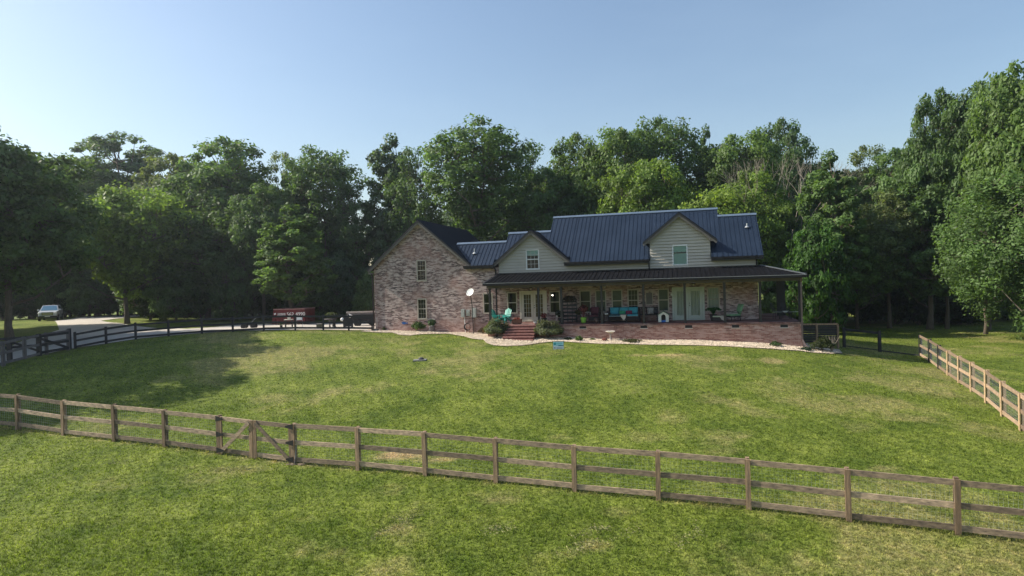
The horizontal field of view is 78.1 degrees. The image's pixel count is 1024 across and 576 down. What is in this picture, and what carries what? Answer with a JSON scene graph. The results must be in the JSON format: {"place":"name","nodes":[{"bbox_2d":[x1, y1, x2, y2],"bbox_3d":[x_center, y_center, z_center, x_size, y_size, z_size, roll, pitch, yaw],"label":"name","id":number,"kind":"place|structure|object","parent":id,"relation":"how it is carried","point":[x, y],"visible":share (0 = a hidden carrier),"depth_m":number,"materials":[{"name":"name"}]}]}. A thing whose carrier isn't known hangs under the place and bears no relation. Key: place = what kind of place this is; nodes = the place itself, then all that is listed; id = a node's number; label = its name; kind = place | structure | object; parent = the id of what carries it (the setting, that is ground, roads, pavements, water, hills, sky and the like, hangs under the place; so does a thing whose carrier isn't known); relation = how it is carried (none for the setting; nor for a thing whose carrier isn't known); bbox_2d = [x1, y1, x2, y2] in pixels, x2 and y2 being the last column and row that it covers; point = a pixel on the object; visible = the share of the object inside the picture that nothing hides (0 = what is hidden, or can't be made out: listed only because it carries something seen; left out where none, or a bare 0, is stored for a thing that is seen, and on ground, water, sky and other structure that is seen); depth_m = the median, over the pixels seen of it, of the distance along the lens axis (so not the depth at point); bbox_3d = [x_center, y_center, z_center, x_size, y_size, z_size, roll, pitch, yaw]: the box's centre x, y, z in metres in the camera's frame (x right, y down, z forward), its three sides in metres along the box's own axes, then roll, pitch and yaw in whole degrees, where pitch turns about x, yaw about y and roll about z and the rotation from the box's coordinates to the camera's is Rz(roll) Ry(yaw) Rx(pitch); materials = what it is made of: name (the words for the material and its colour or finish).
{"place":"outdoors","nodes":[
{"label":"outdoors","id":0,"kind":"place"},
{"bbox_2d":[0,314,375,361],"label":"concrete driveway","id":1,"kind":"structure","parent":0,"point":[80,324],"depth_m":54.99,"materials":[{"name":"white concrete"}]},
{"bbox_2d":[272,307,314,324],"bbox_3d":[-21.150,2.708,61.170,3.385,1.505,2.405,-2,1,6],"label":"dumpster","id":2,"kind":"object","parent":1,"relation":"on","point":[297,311],"visible":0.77,"depth_m":60.09,"materials":[{"name":"red metal"}]},
{"bbox_2d":[346,313,374,325],"bbox_3d":[-12.526,2.631,53.025,2.300,1.119,1.800,-2,1,4],"label":"utility trailer","id":3,"kind":"object","parent":1,"relation":"on","point":[361,319],"visible":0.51,"depth_m":52.31,"materials":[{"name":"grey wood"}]},
{"bbox_2d":[0,293,1023,575],"bbox_3d":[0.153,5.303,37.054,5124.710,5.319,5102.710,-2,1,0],"label":"lawn ground","id":4,"kind":"structure","parent":0,"point":[220,361],"depth_m":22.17,"materials":[{"name":"green plant"}]},
{"bbox_2d":[0,126,38,242],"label":"broadleaf tree","id":5,"kind":"object","parent":4,"relation":"on","point":[14,152],"visible":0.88,"depth_m":42.96,"materials":[{"name":"green plant"}]},
{"bbox_2d":[0,273,42,318],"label":"understory tree","id":6,"kind":"object","parent":4,"relation":"on","point":[27,308],"visible":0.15,"depth_m":84.38,"materials":[{"name":"green plant"}]},
{"bbox_2d":[0,332,68,360],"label":"drive gate","id":7,"kind":"structure","parent":4,"relation":"on","point":[38,349],"depth_m":38.10,"materials":[{"name":"black paint"}]},
{"bbox_2d":[0,329,69,366],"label":"shaded fence","id":8,"kind":"object","parent":4,"relation":"on","point":[3,352],"visible":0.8,"depth_m":36.35,"materials":[{"name":"grey wood"}]},
{"bbox_2d":[37,305,63,320],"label":"suv","id":9,"kind":"object","parent":4,"relation":"on","point":[49,311],"visible":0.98,"depth_m":74.86,"materials":[{"name":"silver metal"}]},
{"bbox_2d":[0,133,111,344],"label":"broadleaf tree","id":10,"kind":"object","parent":4,"relation":"on","point":[42,233],"visible":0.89,"depth_m":46.34,"materials":[{"name":"green plant"}]},
{"bbox_2d":[27,264,85,317],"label":"understory tree","id":11,"kind":"object","parent":4,"relation":"on","point":[48,297],"visible":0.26,"depth_m":82.30,"materials":[{"name":"green plant"}]},
{"bbox_2d":[56,181,104,316],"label":"broadleaf tree","id":12,"kind":"object","parent":4,"relation":"on","point":[92,188],"visible":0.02,"depth_m":83.38,"materials":[{"name":"green plant"}]},
{"bbox_2d":[41,152,127,316],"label":"broadleaf tree","id":13,"kind":"object","parent":4,"relation":"on","point":[102,175],"visible":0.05,"depth_m":85.81,"materials":[{"name":"green plant"}]},
{"bbox_2d":[54,270,116,316],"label":"understory tree","id":14,"kind":"object","parent":4,"relation":"on","point":[79,290],"visible":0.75,"depth_m":82.49,"materials":[{"name":"green plant"}]},
{"bbox_2d":[83,266,130,315],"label":"understory tree","id":15,"kind":"object","parent":4,"relation":"on","point":[107,299],"visible":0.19,"depth_m":83.49,"materials":[{"name":"green plant"}]},
{"bbox_2d":[0,394,222,454],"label":"rail fence","id":16,"kind":"object","parent":4,"relation":"on","point":[114,422],"visible":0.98,"depth_m":23.47,"materials":[{"name":"brown wood"}]},
{"bbox_2d":[215,416,252,457],"bbox_3d":[-9.551,5.119,21.707,1.500,1.401,0.189,-1,1,19],"label":"gate leaf","id":17,"kind":"object","parent":16,"relation":"attached to","point":[220,434],"visible":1,"depth_m":21.71,"materials":[{"name":"brown wood"}]},
{"bbox_2d":[69,130,170,314],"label":"pine tree","id":18,"kind":"object","parent":4,"relation":"on","point":[134,163],"visible":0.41,"depth_m":89.23,"materials":[{"name":"green plant"}]},
{"bbox_2d":[60,180,193,323],"bbox_3d":[-40.371,-3.414,66.021,13.380,15.404,13.121,-1,1,40],"label":"spreading tree","id":19,"kind":"object","parent":4,"relation":"on","point":[128,240],"visible":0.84,"depth_m":63.84,"materials":[{"name":"green plant"}]},
{"bbox_2d":[119,280,168,319],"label":"understory tree","id":20,"kind":"object","parent":4,"relation":"on","point":[142,308],"visible":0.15,"depth_m":70.13,"materials":[{"name":"green plant"}]},
{"bbox_2d":[114,152,203,315],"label":"broadleaf tree","id":21,"kind":"object","parent":4,"relation":"on","point":[158,163],"visible":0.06,"depth_m":81.52,"materials":[{"name":"green plant"}]},
{"bbox_2d":[148,210,256,317],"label":"broadleaf tree","id":22,"kind":"object","parent":4,"relation":"on","point":[196,246],"visible":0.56,"depth_m":68.49,"materials":[{"name":"green plant"}]},
{"bbox_2d":[152,135,282,316],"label":"broadleaf tree","id":23,"kind":"object","parent":4,"relation":"on","point":[232,174],"visible":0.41,"depth_m":74.18,"materials":[{"name":"green plant"}]},
{"bbox_2d":[73,314,372,348],"bbox_3d":[-20.144,3.084,45.264,19.885,2.188,0.195,-2,1,-13],"label":"black fence","id":24,"kind":"object","parent":4,"relation":"on","point":[168,328],"visible":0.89,"depth_m":45.00,"materials":[{"name":"paint"}]},
{"bbox_2d":[226,265,271,318],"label":"understory tree","id":25,"kind":"object","parent":4,"relation":"on","point":[254,310],"visible":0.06,"depth_m":72.01,"materials":[{"name":"green plant"}]},
{"bbox_2d":[218,181,297,319],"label":"broadleaf tree","id":26,"kind":"object","parent":4,"relation":"on","point":[242,226],"visible":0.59,"depth_m":68.01,"materials":[{"name":"green plant"}]},
{"bbox_2d":[254,275,300,318],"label":"understory tree","id":27,"kind":"object","parent":4,"relation":"on","point":[275,303],"visible":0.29,"depth_m":70.74,"materials":[{"name":"green plant"}]},
{"bbox_2d":[265,150,301,246],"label":"airy tree","id":28,"kind":"object","parent":4,"relation":"on","point":[275,168],"visible":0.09,"depth_m":79.35,"materials":[{"name":"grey plant"}]},
{"bbox_2d":[250,202,337,308],"bbox_3d":[-21.533,-2.249,62.214,8.088,12.345,7.639,-2,1,-38],"label":"narrow tree","id":29,"kind":"object","parent":4,"relation":"on","point":[284,268],"visible":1,"depth_m":60.83,"materials":[{"name":"green plant"}]},
{"bbox_2d":[292,274,346,319],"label":"understory tree","id":30,"kind":"object","parent":4,"relation":"on","point":[319,301],"visible":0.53,"depth_m":67.99,"materials":[{"name":"green plant"}]},
{"bbox_2d":[278,144,365,256],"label":"airy tree","id":31,"kind":"object","parent":4,"relation":"on","point":[306,193],"visible":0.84,"depth_m":73.36,"materials":[{"name":"green plant"}]},
{"bbox_2d":[317,247,366,317],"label":"understory tree","id":32,"kind":"object","parent":4,"relation":"on","point":[342,267],"visible":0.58,"depth_m":70.12,"materials":[{"name":"green plant"}]},
{"bbox_2d":[321,230,380,314],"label":"understory tree","id":33,"kind":"object","parent":4,"relation":"on","point":[368,263],"visible":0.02,"depth_m":78.44,"materials":[{"name":"green plant"}]},
{"bbox_2d":[329,182,376,279],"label":"airy tree","id":34,"kind":"object","parent":4,"relation":"on","point":[357,225],"visible":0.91,"depth_m":72.88,"materials":[{"name":"green plant"}]},
{"bbox_2d":[354,271,374,312],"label":"understory tree","id":35,"kind":"object","parent":4,"relation":"on","point":[364,296],"visible":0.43,"depth_m":60.94,"materials":[{"name":"green plant"}]},
{"bbox_2d":[361,133,421,263],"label":"narrow tree","id":36,"kind":"object","parent":4,"relation":"on","point":[389,173],"visible":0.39,"depth_m":74.42,"materials":[{"name":"green plant"}]},
{"bbox_2d":[105,457,713,560],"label":"grass clippings","id":37,"kind":"object","parent":4,"relation":"on","point":[408,521],"depth_m":15.80,"materials":[{"name":"green plant"}]},
{"bbox_2d":[380,146,445,242],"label":"airy tree","id":38,"kind":"object","parent":4,"relation":"on","point":[406,207],"visible":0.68,"depth_m":70.49,"materials":[{"name":"green plant"}]},
{"bbox_2d":[435,202,507,240],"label":"broadleaf tree","id":39,"kind":"object","parent":4,"relation":"on","point":[447,217],"visible":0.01,"depth_m":85.36,"materials":[{"name":"green plant"}]},
{"bbox_2d":[417,113,537,241],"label":"airy tree","id":40,"kind":"object","parent":4,"relation":"on","point":[488,154],"visible":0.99,"depth_m":65.93,"materials":[{"name":"green plant"}]},
{"bbox_2d":[467,198,508,241],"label":"broadleaf tree","id":41,"kind":"object","parent":4,"relation":"on","point":[498,237],"visible":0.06,"depth_m":81.70,"materials":[{"name":"green plant"}]},
{"bbox_2d":[494,141,546,235],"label":"airy tree","id":42,"kind":"object","parent":4,"relation":"on","point":[534,156],"visible":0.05,"depth_m":76.81,"materials":[{"name":"green plant"}]},
{"bbox_2d":[502,167,583,240],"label":"broadleaf tree","id":43,"kind":"object","parent":4,"relation":"on","point":[523,219],"visible":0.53,"depth_m":67.73,"materials":[{"name":"green plant"}]},
{"bbox_2d":[533,319,563,337],"bbox_3d":[2.377,2.648,41.159,2.137,1.351,2.104,-2,1,1],"label":"shrub","id":44,"kind":"object","parent":4,"relation":"on","point":[550,328],"visible":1,"depth_m":40.75,"materials":[{"name":"green plant"}]},
{"bbox_2d":[539,132,619,218],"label":"broadleaf tree","id":45,"kind":"object","parent":4,"relation":"on","point":[562,156],"visible":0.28,"depth_m":69.90,"materials":[{"name":"green plant"}]},
{"bbox_2d":[367,207,807,346],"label":"brick house","id":46,"kind":"structure","parent":4,"relation":"on","point":[425,272],"depth_m":43.60,"materials":[{"name":"beige brick"}]},
{"bbox_2d":[521,292,533,320],"bbox_3d":[1.108,1.314,44.807,0.850,1.990,0.050,-1,1,15],"label":"door","id":47,"kind":"structure","parent":46,"relation":"in","point":[526,318],"depth_m":44.78,"materials":[{"name":"beige paint"}]},
{"bbox_2d":[526,249,539,269],"bbox_3d":[1.468,-2.016,44.634,1.020,1.440,0.135,-1,1,15],"label":"window","id":48,"kind":"structure","parent":46,"relation":"in","point":[534,253],"depth_m":44.64,"materials":[{"name":"white paint"}]},
{"bbox_2d":[533,292,544,319],"bbox_3d":[1.920,1.293,44.548,0.850,1.990,0.130,-1,1,15],"label":"door","id":49,"kind":"structure","parent":46,"relation":"in","point":[534,293],"depth_m":44.61,"materials":[{"name":"beige paint"}]},
{"bbox_2d":[563,295,576,321],"bbox_3d":[3.911,1.385,42.673,0.944,1.838,0.894,-2,1,-26],"label":"pallet planter","id":50,"kind":"object","parent":46,"relation":"on","point":[569,299],"visible":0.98,"depth_m":42.63,"materials":[{"name":"grey wood"}]},
{"bbox_2d":[588,307,600,320],"bbox_3d":[5.503,1.723,42.259,0.800,0.880,0.720,-1,1,15],"label":"armchair","id":51,"kind":"object","parent":46,"relation":"on","point":[594,312],"visible":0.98,"depth_m":42.35,"materials":[{"name":"wicker"}]},
{"bbox_2d":[595,290,606,312],"bbox_3d":[6.116,0.913,43.465,0.820,1.580,0.135,-1,1,15],"label":"window","id":52,"kind":"structure","parent":46,"relation":"in","point":[597,292],"depth_m":43.49,"materials":[{"name":"white glass"}]},
{"bbox_2d":[611,289,622,306],"bbox_3d":[7.188,0.885,43.176,0.800,1.580,0.135,-1,1,15],"label":"window","id":53,"kind":"structure","parent":46,"relation":"in","point":[616,294],"depth_m":43.20,"materials":[{"name":"white glass"}]},
{"bbox_2d":[607,307,639,319],"bbox_3d":[7.441,1.699,42.040,2.070,0.820,0.735,-1,1,15],"label":"sofa","id":54,"kind":"object","parent":46,"relation":"on","point":[633,313],"visible":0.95,"depth_m":41.97,"materials":[{"name":"fabric"}]},
{"bbox_2d":[639,307,657,320],"bbox_3d":[9.029,1.716,41.765,1.240,0.900,0.480,-1,1,15],"label":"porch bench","id":55,"kind":"object","parent":46,"relation":"on","point":[652,310],"visible":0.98,"depth_m":41.66,"materials":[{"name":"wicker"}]},
{"bbox_2d":[658,311,669,321],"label":"dog house","id":56,"kind":"structure","parent":46,"relation":"on","point":[663,316],"depth_m":40.04,"materials":[{"name":"plastic"}]},
{"bbox_2d":[658,288,669,311],"bbox_3d":[10.174,0.812,42.370,0.780,1.570,0.135,-1,1,15],"label":"window","id":57,"kind":"structure","parent":46,"relation":"in","point":[663,293],"depth_m":42.39,"materials":[{"name":"white glass"}]},
{"bbox_2d":[672,244,687,265],"bbox_3d":[11.186,-2.185,42.013,1.050,1.390,0.135,-1,1,15],"label":"window","id":58,"kind":"structure","parent":46,"relation":"in","point":[678,259],"depth_m":42.05,"materials":[{"name":"white paint"}]},
{"bbox_2d":[674,289,688,318],"bbox_3d":[11.293,1.067,42.101,0.895,2.010,0.130,-1,1,15],"label":"door","id":59,"kind":"structure","parent":46,"relation":"in","point":[678,293],"depth_m":42.13,"materials":[{"name":"white paint"}]},
{"bbox_2d":[688,288,702,318],"bbox_3d":[12.150,1.045,41.828,0.895,2.010,0.210,-1,1,15],"label":"door","id":60,"kind":"structure","parent":46,"relation":"in","point":[695,306],"depth_m":41.88,"materials":[{"name":"white paint"}]},
{"bbox_2d":[707,287,719,311],"bbox_3d":[13.261,0.736,41.550,0.850,1.620,0.160,-1,1,15],"label":"window","id":61,"kind":"structure","parent":46,"relation":"in","point":[713,293],"depth_m":41.57,"materials":[{"name":"white glass"}]},
{"bbox_2d":[726,304,743,320],"bbox_3d":[13.992,1.535,39.695,1.032,1.023,0.710,-2,1,-13],"label":"lounge chair","id":62,"kind":"object","parent":46,"relation":"on","point":[736,313],"visible":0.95,"depth_m":39.53,"materials":[{"name":"green fabric"}]},
{"bbox_2d":[363,329,841,353],"bbox_3d":[3.949,3.513,40.932,32.362,1.399,7.372,-2,1,14],"label":"gravel bed","id":63,"kind":"object","parent":4,"relation":"on","point":[612,342],"visible":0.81,"depth_m":38.94,"materials":[{"name":"beige gravel"}]},
{"bbox_2d":[483,317,509,336],"bbox_3d":[-0.905,2.612,41.923,1.971,1.433,1.949,-2,1,-7],"label":"shrub","id":64,"kind":"object","parent":63,"relation":"on","point":[494,326],"visible":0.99,"depth_m":41.42,"materials":[{"name":"green plant"}]},
{"bbox_2d":[807,335,835,350],"bbox_3d":[18.075,3.227,36.907,1.451,0.979,1.399,-2,1,3],"label":"shrub","id":65,"kind":"object","parent":63,"relation":"on","point":[823,343],"visible":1,"depth_m":36.58,"materials":[{"name":"green plant"}]},
{"bbox_2d":[572,123,666,214],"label":"broadleaf tree","id":66,"kind":"object","parent":4,"relation":"on","point":[618,142],"visible":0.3,"depth_m":67.38,"materials":[{"name":"green plant"}]},
{"bbox_2d":[596,155,690,213],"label":"broadleaf tree","id":67,"kind":"object","parent":4,"relation":"on","point":[642,191],"visible":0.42,"depth_m":59.91,"materials":[{"name":"green plant"}]},
{"bbox_2d":[290,423,1023,538],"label":"rail fence","id":68,"kind":"object","parent":4,"relation":"on","point":[957,505],"visible":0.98,"depth_m":17.11,"materials":[{"name":"brown wood"}]},
{"bbox_2d":[252,420,293,462],"bbox_3d":[-8.019,5.167,21.233,1.654,1.374,0.125,-1,1,18],"label":"gate leaf","id":69,"kind":"object","parent":68,"relation":"attached to","point":[268,438],"visible":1,"depth_m":21.24,"materials":[{"name":"brown wood"}]},
{"bbox_2d":[619,114,703,197],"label":"airy tree","id":70,"kind":"object","parent":4,"relation":"on","point":[669,142],"visible":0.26,"depth_m":69.61,"materials":[{"name":"green plant"}]},
{"bbox_2d":[692,123,722,194],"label":"narrow tree","id":71,"kind":"object","parent":4,"relation":"on","point":[707,133],"visible":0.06,"depth_m":73.59,"materials":[{"name":"green plant"}]},
{"bbox_2d":[676,183,754,214],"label":"spreading tree","id":72,"kind":"object","parent":4,"relation":"on","point":[706,200],"visible":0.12,"depth_m":57.09,"materials":[{"name":"green plant"}]},
{"bbox_2d":[695,126,798,264],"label":"broadleaf tree","id":73,"kind":"object","parent":4,"relation":"on","point":[728,153],"visible":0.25,"depth_m":65.82,"materials":[{"name":"green plant"}]},
{"bbox_2d":[719,168,799,282],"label":"broadleaf tree","id":74,"kind":"object","parent":4,"relation":"on","point":[772,218],"visible":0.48,"depth_m":57.69,"materials":[{"name":"green plant"}]},
{"bbox_2d":[761,260,797,318],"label":"understory tree","id":75,"kind":"object","parent":4,"relation":"on","point":[769,287],"visible":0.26,"depth_m":56.51,"materials":[{"name":"green plant"}]},
{"bbox_2d":[762,214,803,292],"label":"understory tree","id":76,"kind":"object","parent":4,"relation":"on","point":[796,229],"visible":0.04,"depth_m":65.52,"materials":[{"name":"green plant"}]},
{"bbox_2d":[707,153,876,294],"bbox_3d":[26.247,-4.561,61.229,15.617,17.049,12.864,-2,1,0],"label":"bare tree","id":77,"kind":"object","parent":4,"relation":"on","point":[729,180],"visible":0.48,"depth_m":59.83,"materials":[{"name":"green plant"}]},
{"bbox_2d":[762,117,826,223],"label":"broadleaf tree","id":78,"kind":"object","parent":4,"relation":"on","point":[792,151],"visible":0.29,"depth_m":71.68,"materials":[{"name":"green plant"}]},
{"bbox_2d":[781,217,857,328],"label":"understory tree","id":79,"kind":"object","parent":4,"relation":"on","point":[824,289],"visible":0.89,"depth_m":50.71,"materials":[{"name":"green plant"}]},
{"bbox_2d":[803,323,838,347],"bbox_3d":[19.542,3.087,40.492,2.616,1.623,0.146,-2,1,14],"label":"slat fence","id":80,"kind":"object","parent":4,"relation":"on","point":[810,328],"visible":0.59,"depth_m":40.42,"materials":[{"name":"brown wood"}]},
{"bbox_2d":[788,148,873,326],"bbox_3d":[28.048,-4.004,55.841,6.764,16.673,6.388,-1,1,26],"label":"narrow tree","id":81,"kind":"object","parent":4,"relation":"on","point":[827,186],"visible":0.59,"depth_m":54.74,"materials":[{"name":"green plant"}]},
{"bbox_2d":[828,298,861,322],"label":"understory tree","id":82,"kind":"object","parent":4,"relation":"on","point":[849,308],"visible":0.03,"depth_m":61.16,"materials":[{"name":"green plant"}]},
{"bbox_2d":[827,144,893,225],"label":"airy tree","id":83,"kind":"object","parent":4,"relation":"on","point":[859,158],"visible":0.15,"depth_m":72.97,"materials":[{"name":"green plant"}]},
{"bbox_2d":[842,327,881,351],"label":"wire gate","id":84,"kind":"structure","parent":4,"relation":"on","point":[844,334],"depth_m":41.26,"materials":[{"name":"grey metal"}]},
{"bbox_2d":[837,231,899,328],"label":"broadleaf tree","id":85,"kind":"object","parent":4,"relation":"on","point":[865,292],"visible":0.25,"depth_m":55.95,"materials":[{"name":"green plant"}]},
{"bbox_2d":[850,287,893,323],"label":"understory tree","id":86,"kind":"object","parent":4,"relation":"on","point":[869,312],"visible":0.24,"depth_m":62.61,"materials":[{"name":"green plant"}]},
{"bbox_2d":[854,147,921,216],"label":"broadleaf tree","id":87,"kind":"object","parent":4,"relation":"on","point":[886,181],"visible":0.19,"depth_m":68.80,"materials":[{"name":"green plant"}]},
{"bbox_2d":[847,188,931,327],"bbox_3d":[34.526,-2.460,58.065,8.623,13.181,8.002,-2,1,-24],"label":"broadleaf tree","id":88,"kind":"object","parent":4,"relation":"on","point":[880,220],"visible":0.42,"depth_m":56.09,"materials":[{"name":"green plant"}]},
{"bbox_2d":[869,273,915,323],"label":"understory tree","id":89,"kind":"object","parent":4,"relation":"on","point":[896,311],"visible":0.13,"depth_m":61.91,"materials":[{"name":"green plant"}]},
{"bbox_2d":[892,277,943,324],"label":"understory tree","id":90,"kind":"object","parent":4,"relation":"on","point":[918,313],"visible":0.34,"depth_m":60.80,"materials":[{"name":"green plant"}]},
{"bbox_2d":[888,168,961,329],"bbox_3d":[36.894,-3.322,55.769,7.034,14.893,6.644,-2,1,-33],"label":"narrow tree","id":91,"kind":"object","parent":4,"relation":"on","point":[932,285],"visible":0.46,"depth_m":54.79,"materials":[{"name":"green plant"}]},
{"bbox_2d":[896,86,973,328],"bbox_3d":[38.252,-6.740,55.907,7.216,21.995,6.696,-1,1,31],"label":"broadleaf tree","id":92,"kind":"object","parent":4,"relation":"on","point":[922,154],"visible":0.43,"depth_m":55.42,"materials":[{"name":"green plant"}]},
{"bbox_2d":[916,293,972,323],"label":"understory tree","id":93,"kind":"object","parent":4,"relation":"on","point":[951,316],"visible":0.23,"depth_m":59.93,"materials":[{"name":"green plant"}]},
{"bbox_2d":[934,293,998,324],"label":"understory tree","id":94,"kind":"object","parent":4,"relation":"on","point":[967,318],"visible":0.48,"depth_m":59.23,"materials":[{"name":"green plant"}]},
{"bbox_2d":[918,335,1023,430],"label":"pine fence","id":95,"kind":"object","parent":4,"relation":"on","point":[988,388],"visible":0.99,"depth_m":27.17,"materials":[{"name":"brown wood"}]},
{"bbox_2d":[928,72,1018,329],"bbox_3d":[40.562,-7.058,54.032,8.600,22.575,8.730,-2,1,-42],"label":"broadleaf tree","id":96,"kind":"object","parent":4,"relation":"on","point":[950,103],"visible":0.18,"depth_m":53.41,"materials":[{"name":"green plant"}]},
{"bbox_2d":[930,159,1023,339],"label":"feathery tree","id":97,"kind":"object","parent":4,"relation":"on","point":[981,248],"visible":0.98,"depth_m":45.71,"materials":[{"name":"green plant"}]},
{"bbox_2d":[935,204,1023,333],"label":"broadleaf tree","id":98,"kind":"object","parent":4,"relation":"on","point":[985,330],"visible":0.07,"depth_m":49.99,"materials":[{"name":"green plant"}]},
{"bbox_2d":[957,59,1023,270],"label":"broadleaf tree","id":99,"kind":"object","parent":4,"relation":"on","point":[1002,121],"visible":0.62,"depth_m":47.43,"materials":[{"name":"green plant"}]},
{"bbox_2d":[982,283,1014,320],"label":"understory tree","id":100,"kind":"object","parent":4,"relation":"on","point":[1005,313],"visible":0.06,"depth_m":62.42,"materials":[{"name":"green plant"}]},
{"bbox_2d":[0,0,1023,265],"label":"sky","id":101,"kind":"structure","parent":0,"point":[282,76],"materials":[{"name":"blue"}]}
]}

